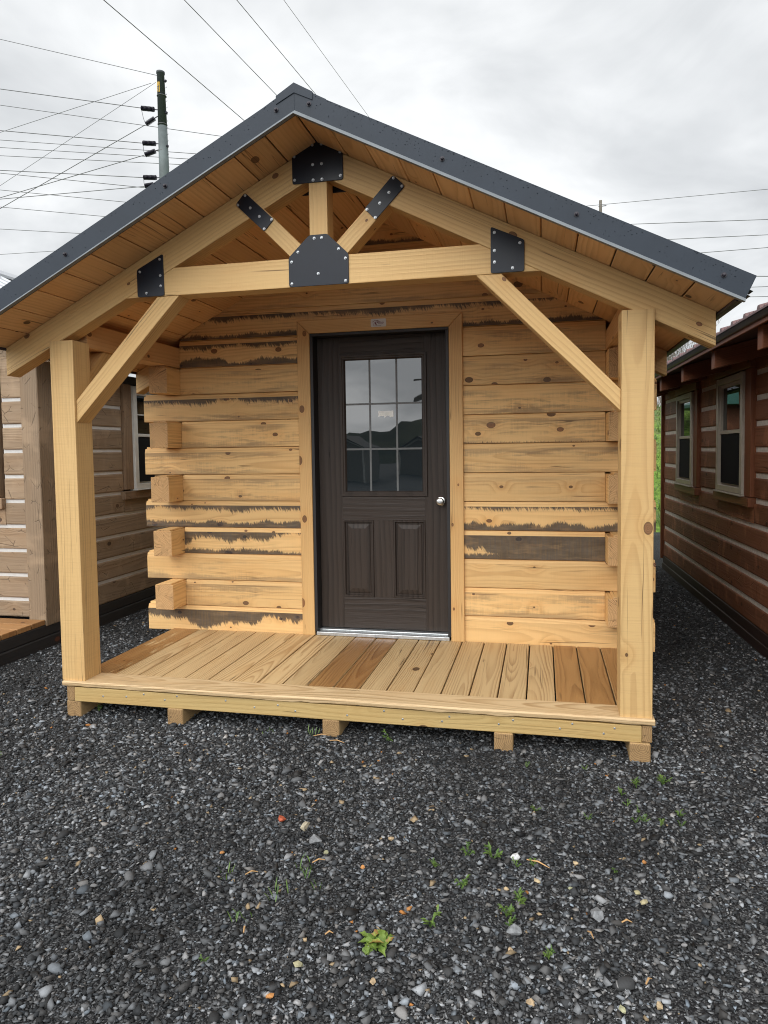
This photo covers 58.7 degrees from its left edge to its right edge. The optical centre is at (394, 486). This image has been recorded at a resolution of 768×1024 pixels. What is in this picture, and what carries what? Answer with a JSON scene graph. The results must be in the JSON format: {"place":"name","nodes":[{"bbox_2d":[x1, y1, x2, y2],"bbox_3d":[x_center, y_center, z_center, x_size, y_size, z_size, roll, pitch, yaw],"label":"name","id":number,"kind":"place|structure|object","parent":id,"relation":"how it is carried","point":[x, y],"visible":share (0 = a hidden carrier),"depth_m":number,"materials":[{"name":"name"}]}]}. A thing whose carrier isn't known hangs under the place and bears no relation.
{"place":"outdoors","nodes":[
{"label":"outdoors","id":0,"kind":"place"},
{"bbox_2d":[4,229,79,233],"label":"power line","id":1,"kind":"object","parent":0,"point":[40,231],"visible":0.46,"depth_m":48.41,"materials":[{"name":"metal"}]},
{"bbox_2d":[3,207,104,216],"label":"power line","id":2,"kind":"object","parent":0,"point":[52,211],"visible":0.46,"depth_m":48.16,"materials":[{"name":"metal"}]},
{"bbox_2d":[3,190,121,201],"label":"power line","id":3,"kind":"object","parent":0,"point":[65,196],"visible":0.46,"depth_m":47.85,"materials":[{"name":"metal"}]},
{"bbox_2d":[1,173,144,187],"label":"power line","id":4,"kind":"object","parent":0,"point":[71,180],"visible":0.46,"depth_m":47.68,"materials":[{"name":"metal"}]},
{"bbox_2d":[0,155,179,164],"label":"power line","id":5,"kind":"object","parent":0,"point":[83,159],"visible":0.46,"depth_m":47.44,"materials":[{"name":"metal"}]},
{"bbox_2d":[0,147,185,158],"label":"power line","id":6,"kind":"object","parent":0,"point":[86,152],"visible":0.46,"depth_m":47.37,"materials":[{"name":"metal"}]},
{"bbox_2d":[3,140,195,153],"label":"power line","id":7,"kind":"object","parent":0,"point":[93,146],"visible":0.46,"depth_m":47.25,"materials":[{"name":"metal"}]},
{"bbox_2d":[1,105,217,135],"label":"power line","id":8,"kind":"object","parent":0,"point":[108,120],"visible":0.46,"depth_m":46.87,"materials":[{"name":"metal"}]},
{"bbox_2d":[140,70,168,187],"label":"utility pole","id":9,"kind":"object","parent":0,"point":[163,146],"visible":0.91,"depth_m":44.17,"materials":[{"name":"metal"}]},
{"bbox_2d":[0,130,139,142],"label":"power line","id":10,"kind":"object","parent":9,"relation":"attached to","point":[71,136],"visible":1,"depth_m":45.74,"materials":[{"name":"metal"}]},
{"bbox_2d":[1,89,139,107],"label":"power line","id":11,"kind":"object","parent":9,"relation":"attached to","point":[71,98],"visible":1,"depth_m":45.58,"materials":[{"name":"metal"}]},
{"bbox_2d":[0,170,142,177],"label":"power line","id":12,"kind":"object","parent":9,"relation":"attached to","point":[70,173],"visible":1,"depth_m":45.92,"materials":[{"name":"metal"}]},
{"bbox_2d":[0,155,143,197],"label":"power line","id":13,"kind":"object","parent":9,"relation":"attached to","point":[72,176],"visible":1,"depth_m":45.89,"materials":[{"name":"metal"}]},
{"bbox_2d":[0,125,144,208],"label":"power line","id":14,"kind":"object","parent":9,"relation":"attached to","point":[74,165],"visible":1,"depth_m":45.77,"materials":[{"name":"metal"}]},
{"bbox_2d":[3,186,143,198],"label":"power line","id":15,"kind":"object","parent":9,"relation":"attached to","point":[73,192],"visible":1,"depth_m":45.91,"materials":[{"name":"metal"}]},
{"bbox_2d":[0,83,150,132],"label":"power line","id":16,"kind":"object","parent":9,"relation":"attached to","point":[76,107],"visible":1,"depth_m":45.52,"materials":[{"name":"metal"}]},
{"bbox_2d":[0,82,155,185],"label":"power line","id":17,"kind":"object","parent":9,"relation":"attached to","point":[80,132],"visible":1,"depth_m":45.56,"materials":[{"name":"metal"}]},
{"bbox_2d":[0,39,156,75],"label":"power line","id":18,"kind":"object","parent":9,"relation":"attached to","point":[78,57],"visible":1,"depth_m":45.32,"materials":[{"name":"metal"}]},
{"bbox_2d":[104,0,242,119],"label":"power line","id":19,"kind":"object","parent":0,"point":[170,57],"visible":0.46,"depth_m":16.69,"materials":[{"name":"metal"}]},
{"bbox_2d":[184,0,275,94],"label":"power line","id":20,"kind":"object","parent":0,"point":[228,45],"visible":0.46,"depth_m":16.23,"materials":[{"name":"metal"}]},
{"bbox_2d":[237,0,314,92],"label":"power line","id":21,"kind":"object","parent":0,"point":[273,43],"visible":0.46,"depth_m":16.20,"materials":[{"name":"metal"}]},
{"bbox_2d":[285,2,368,116],"bbox_3d":[-1.583,-10.616,17.231,0.011,0.010,69.582,0,3,17],"label":"power line","id":22,"kind":"object","parent":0,"point":[325,57],"visible":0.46,"depth_m":16.71,"materials":[{"name":"metal"}]},
{"bbox_2d":[0,532,767,1023],"bbox_3d":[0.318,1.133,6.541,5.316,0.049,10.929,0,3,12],"label":"gravel","id":23,"kind":"structure","parent":0,"point":[410,959],"depth_m":2.47,"materials":[{"name":"grey gravel"}]},
{"bbox_2d":[0,270,172,666],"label":"log cabin","id":24,"kind":"object","parent":23,"relation":"on","point":[30,622],"visible":0.48,"depth_m":5.34,"materials":[{"name":"wood"}]},
{"bbox_2d":[131,386,172,490],"bbox_3d":[-2.365,-0.468,6.700,0.105,0.974,0.768,0,3,12],"label":"window","id":25,"kind":"structure","parent":24,"relation":"in","point":[140,429],"depth_m":6.45,"materials":[{"name":"glass"}]},
{"bbox_2d":[220,863,234,879],"bbox_3d":[-0.597,1.347,2.389,0.060,0.034,0.071,0,3,12],"label":"grass tuft","id":26,"kind":"object","parent":23,"relation":"on","point":[228,871],"visible":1,"depth_m":2.40,"materials":[{"name":"green plant"}]},
{"bbox_2d":[227,908,251,921],"bbox_3d":[-0.491,1.356,2.161,0.073,0.037,0.039,0,3,12],"label":"grass tuft","id":27,"kind":"object","parent":23,"relation":"on","point":[237,913],"visible":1,"depth_m":2.16,"materials":[{"name":"green plant"}]},
{"bbox_2d":[266,993,273,998],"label":"stone","id":28,"kind":"object","parent":23,"relation":"on","point":[270,995],"visible":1,"depth_m":1.85,"materials":[{"name":"orange stone"}]},
{"bbox_2d":[264,878,287,901],"bbox_3d":[-0.392,1.347,2.277,0.057,0.041,0.077,0,3,22],"label":"grass tuft","id":29,"kind":"object","parent":23,"relation":"on","point":[277,889],"visible":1,"depth_m":2.29,"materials":[{"name":"green plant"}]},
{"bbox_2d":[278,815,285,821],"bbox_3d":[-0.454,1.337,2.749,0.030,0.022,0.038,-2,3,-26],"label":"brick chip","id":30,"kind":"object","parent":23,"relation":"on","point":[281,818],"visible":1,"depth_m":2.74,"materials":[{"name":"red brick"}]},
{"bbox_2d":[293,960,302,966],"bbox_3d":[-0.277,1.378,1.964,0.024,0.015,0.023,-3,4,-38],"label":"stone","id":31,"kind":"object","parent":23,"relation":"on","point":[298,963],"visible":1,"depth_m":1.96,"materials":[{"name":"beige stone"}]},
{"bbox_2d":[300,821,309,830],"bbox_3d":[-0.354,1.341,2.688,0.027,0.027,0.052,0,3,12],"label":"stone","id":32,"kind":"object","parent":23,"relation":"on","point":[304,825],"visible":1,"depth_m":2.68,"materials":[{"name":"beige stone"}]},
{"bbox_2d":[301,864,311,877],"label":"grass tuft","id":33,"kind":"object","parent":23,"relation":"on","point":[306,871],"visible":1,"depth_m":2.38,"materials":[{"name":"green plant"}]},
{"bbox_2d":[309,834,321,843],"bbox_3d":[-0.302,1.341,2.596,0.050,0.029,0.044,-2,3,-16],"label":"stone","id":34,"kind":"object","parent":23,"relation":"on","point":[314,838],"visible":1,"depth_m":2.58,"materials":[{"name":"grey stone"}]},
{"bbox_2d":[370,978,375,984],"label":"stone","id":35,"kind":"object","parent":23,"relation":"on","point":[372,981],"visible":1,"depth_m":1.90,"materials":[{"name":"beige stone"}]},
{"bbox_2d":[358,929,393,956],"bbox_3d":[-0.056,1.378,2.059,0.112,0.045,0.123,0,3,12],"label":"weed","id":36,"kind":"object","parent":23,"relation":"on","point":[380,938],"visible":0.98,"depth_m":2.05,"materials":[{"name":"green plant"}]},
{"bbox_2d":[0,82,756,762],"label":"log cabin","id":37,"kind":"object","parent":23,"relation":"on","point":[426,492],"visible":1,"depth_m":4.29,"materials":[{"name":"beige wood"}]},
{"bbox_2d":[371,318,385,326],"bbox_3d":[-0.108,-1.093,4.559,0.104,0.053,0.004,0,3,12],"label":"sign","id":38,"kind":"object","parent":37,"relation":"attached to","point":[378,322],"visible":1,"depth_m":4.56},
{"bbox_2d":[317,332,447,631],"bbox_3d":[-0.085,-0.015,4.699,0.911,2.029,0.111,0,3,12],"label":"door","id":39,"kind":"structure","parent":37,"relation":"in","point":[382,399],"depth_m":4.71,"materials":[{"name":"brown wood"}]},
{"bbox_2d":[421,904,440,927],"bbox_3d":[0.121,1.346,2.106,0.076,0.060,0.054,-3,4,-35],"label":"weed","id":40,"kind":"object","parent":23,"relation":"on","point":[432,922],"visible":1,"depth_m":2.11,"materials":[{"name":"green plant"}]},
{"bbox_2d":[454,874,470,888],"bbox_3d":[0.230,1.342,2.306,0.053,0.044,0.050,0,3,12],"label":"weed","id":41,"kind":"object","parent":23,"relation":"on","point":[464,883],"visible":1,"depth_m":2.31,"materials":[{"name":"green plant"}]},
{"bbox_2d":[461,842,474,855],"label":"weed","id":42,"kind":"object","parent":23,"relation":"on","point":[472,851],"visible":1,"depth_m":2.48,"materials":[{"name":"green plant"}]},
{"bbox_2d":[483,841,502,857],"bbox_3d":[0.357,1.325,2.475,0.073,0.058,0.041,0,3,12],"label":"weed","id":43,"kind":"object","parent":23,"relation":"on","point":[489,851],"visible":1,"depth_m":2.47,"materials":[{"name":"green plant"}]},
{"bbox_2d":[498,903,514,916],"bbox_3d":[0.355,1.347,2.162,0.057,0.047,0.055,-1,3,-1],"label":"weed","id":44,"kind":"object","parent":23,"relation":"on","point":[510,908],"visible":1,"depth_m":2.17,"materials":[{"name":"green plant"}]},
{"bbox_2d":[504,915,515,925],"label":"weed","id":45,"kind":"object","parent":23,"relation":"on","point":[509,921],"visible":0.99,"depth_m":2.12,"materials":[{"name":"green plant"}]},
{"bbox_2d":[506,923,521,935],"bbox_3d":[0.367,1.361,2.091,0.051,0.030,0.029,0,3,12],"label":"stone","id":46,"kind":"object","parent":23,"relation":"on","point":[513,929],"visible":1,"depth_m":2.08,"materials":[{"name":"grey stone"}]},
{"bbox_2d":[510,853,519,860],"bbox_3d":[0.435,1.341,2.468,0.035,0.026,0.035,-2,3,-26],"label":"stone","id":47,"kind":"object","parent":23,"relation":"on","point":[516,856],"visible":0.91,"depth_m":2.46,"materials":[{"name":"white stone"}]},
{"bbox_2d":[514,887,526,904],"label":"weed","id":48,"kind":"object","parent":23,"relation":"on","point":[523,899],"visible":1,"depth_m":2.23,"materials":[{"name":"green plant"}]},
{"bbox_2d":[526,998,534,1005],"bbox_3d":[0.363,1.377,1.823,0.024,0.015,0.021,0,3,12],"label":"stone","id":49,"kind":"object","parent":23,"relation":"on","point":[530,1001],"visible":1,"depth_m":1.82,"materials":[{"name":"beige stone"}]},
{"bbox_2d":[527,859,548,867],"bbox_3d":[0.510,1.336,2.423,0.086,0.011,0.007,1,4,35],"label":"wood splinter","id":50,"kind":"object","parent":23,"relation":"on","point":[538,862],"visible":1,"depth_m":2.42,"materials":[{"name":"beige wood"}]},
{"bbox_2d":[543,945,554,958],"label":"weed","id":51,"kind":"object","parent":23,"relation":"on","point":[549,954],"visible":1,"depth_m":1.99,"materials":[{"name":"green plant"}]},
{"bbox_2d":[590,907,603,921],"bbox_3d":[0.640,1.352,2.156,0.042,0.025,0.051,0,3,12],"label":"stone","id":52,"kind":"object","parent":23,"relation":"on","point":[597,913],"visible":1,"depth_m":2.15,"materials":[{"name":"grey stone"}]},
{"bbox_2d":[618,1005,625,1013],"bbox_3d":[0.599,1.376,1.795,0.020,0.010,0.022,0,3,12],"label":"stone","id":53,"kind":"object","parent":23,"relation":"on","point":[621,1008],"visible":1,"depth_m":1.79,"materials":[{"name":"beige stone"}]},
{"bbox_2d":[631,777,639,787],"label":"weed","id":54,"kind":"object","parent":23,"relation":"on","point":[636,782],"visible":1,"depth_m":2.97,"materials":[{"name":"green plant"}]},
{"bbox_2d":[640,899,647,904],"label":"stone","id":55,"kind":"object","parent":23,"relation":"on","point":[644,902],"visible":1,"depth_m":2.21,"materials":[{"name":"beige stone"}]},
{"bbox_2d":[639,814,650,821],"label":"weed","id":56,"kind":"object","parent":23,"relation":"on","point":[645,817],"visible":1,"depth_m":2.70,"materials":[{"name":"green plant"}]},
{"bbox_2d":[654,408,660,531],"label":"shrubbery","id":57,"kind":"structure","parent":23,"relation":"on","point":[657,481],"depth_m":13.66,"materials":[{"name":"green plant"}]},
{"bbox_2d":[657,396,660,407],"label":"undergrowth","id":58,"kind":"object","parent":57,"relation":"on","point":[659,399],"visible":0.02,"depth_m":22.27,"materials":[{"name":"plant"}]},
{"bbox_2d":[656,1001,662,1009],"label":"stone","id":59,"kind":"object","parent":23,"relation":"on","point":[659,1005],"visible":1,"depth_m":1.80,"materials":[{"name":"beige stone"}]},
{"bbox_2d":[657,774,672,784],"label":"weed","id":60,"kind":"object","parent":23,"relation":"on","point":[662,779],"visible":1,"depth_m":3.00,"materials":[{"name":"green plant"}]},
{"bbox_2d":[655,302,767,659],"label":"log cabin","id":61,"kind":"object","parent":23,"relation":"on","point":[714,491],"visible":0.86,"depth_m":5.65,"materials":[{"name":"brown wood"}]},
{"bbox_2d":[674,392,693,486],"bbox_3d":[3.026,-0.483,7.073,0.105,0.943,0.725,0,3,11],"label":"window","id":62,"kind":"structure","parent":61,"relation":"in","point":[684,403],"depth_m":7.12,"materials":[{"name":"black glass"}]},
{"bbox_2d":[712,371,745,496],"bbox_3d":[2.728,-0.417,5.510,0.105,0.950,0.740,0,3,11],"label":"window","id":63,"kind":"structure","parent":61,"relation":"in","point":[730,396],"depth_m":5.53,"materials":[{"name":"black glass"}]},
{"bbox_2d":[0,0,767,406],"label":"sky","id":64,"kind":"structure","parent":0,"point":[585,102],"materials":[{"name":"white"}]},
{"bbox_2d":[598,200,605,211],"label":"utility pole","id":65,"kind":"object","parent":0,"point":[600,206],"visible":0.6,"depth_m":45.72,"materials":[{"name":"grey wood"}]},
{"bbox_2d":[589,189,766,205],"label":"power line","id":66,"kind":"object","parent":65,"relation":"attached to","point":[678,197],"depth_m":44.47,"materials":[{"name":"metal"}]},
{"bbox_2d":[642,219,767,223],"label":"power line","id":67,"kind":"object","parent":65,"relation":"attached to","point":[703,221],"depth_m":44.20,"materials":[{"name":"metal"}]},
{"bbox_2d":[668,234,767,239],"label":"power line","id":68,"kind":"object","parent":65,"relation":"attached to","point":[715,237],"depth_m":44.15,"materials":[{"name":"metal"}]},
{"bbox_2d":[667,344,689,359],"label":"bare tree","id":69,"kind":"object","parent":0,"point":[674,355],"visible":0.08,"depth_m":42.41,"materials":[{"name":"grey plant"}]},
{"bbox_2d":[701,247,767,252],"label":"power line","id":70,"kind":"object","parent":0,"point":[733,250],"depth_m":43.97,"materials":[{"name":"metal"}]}
]}

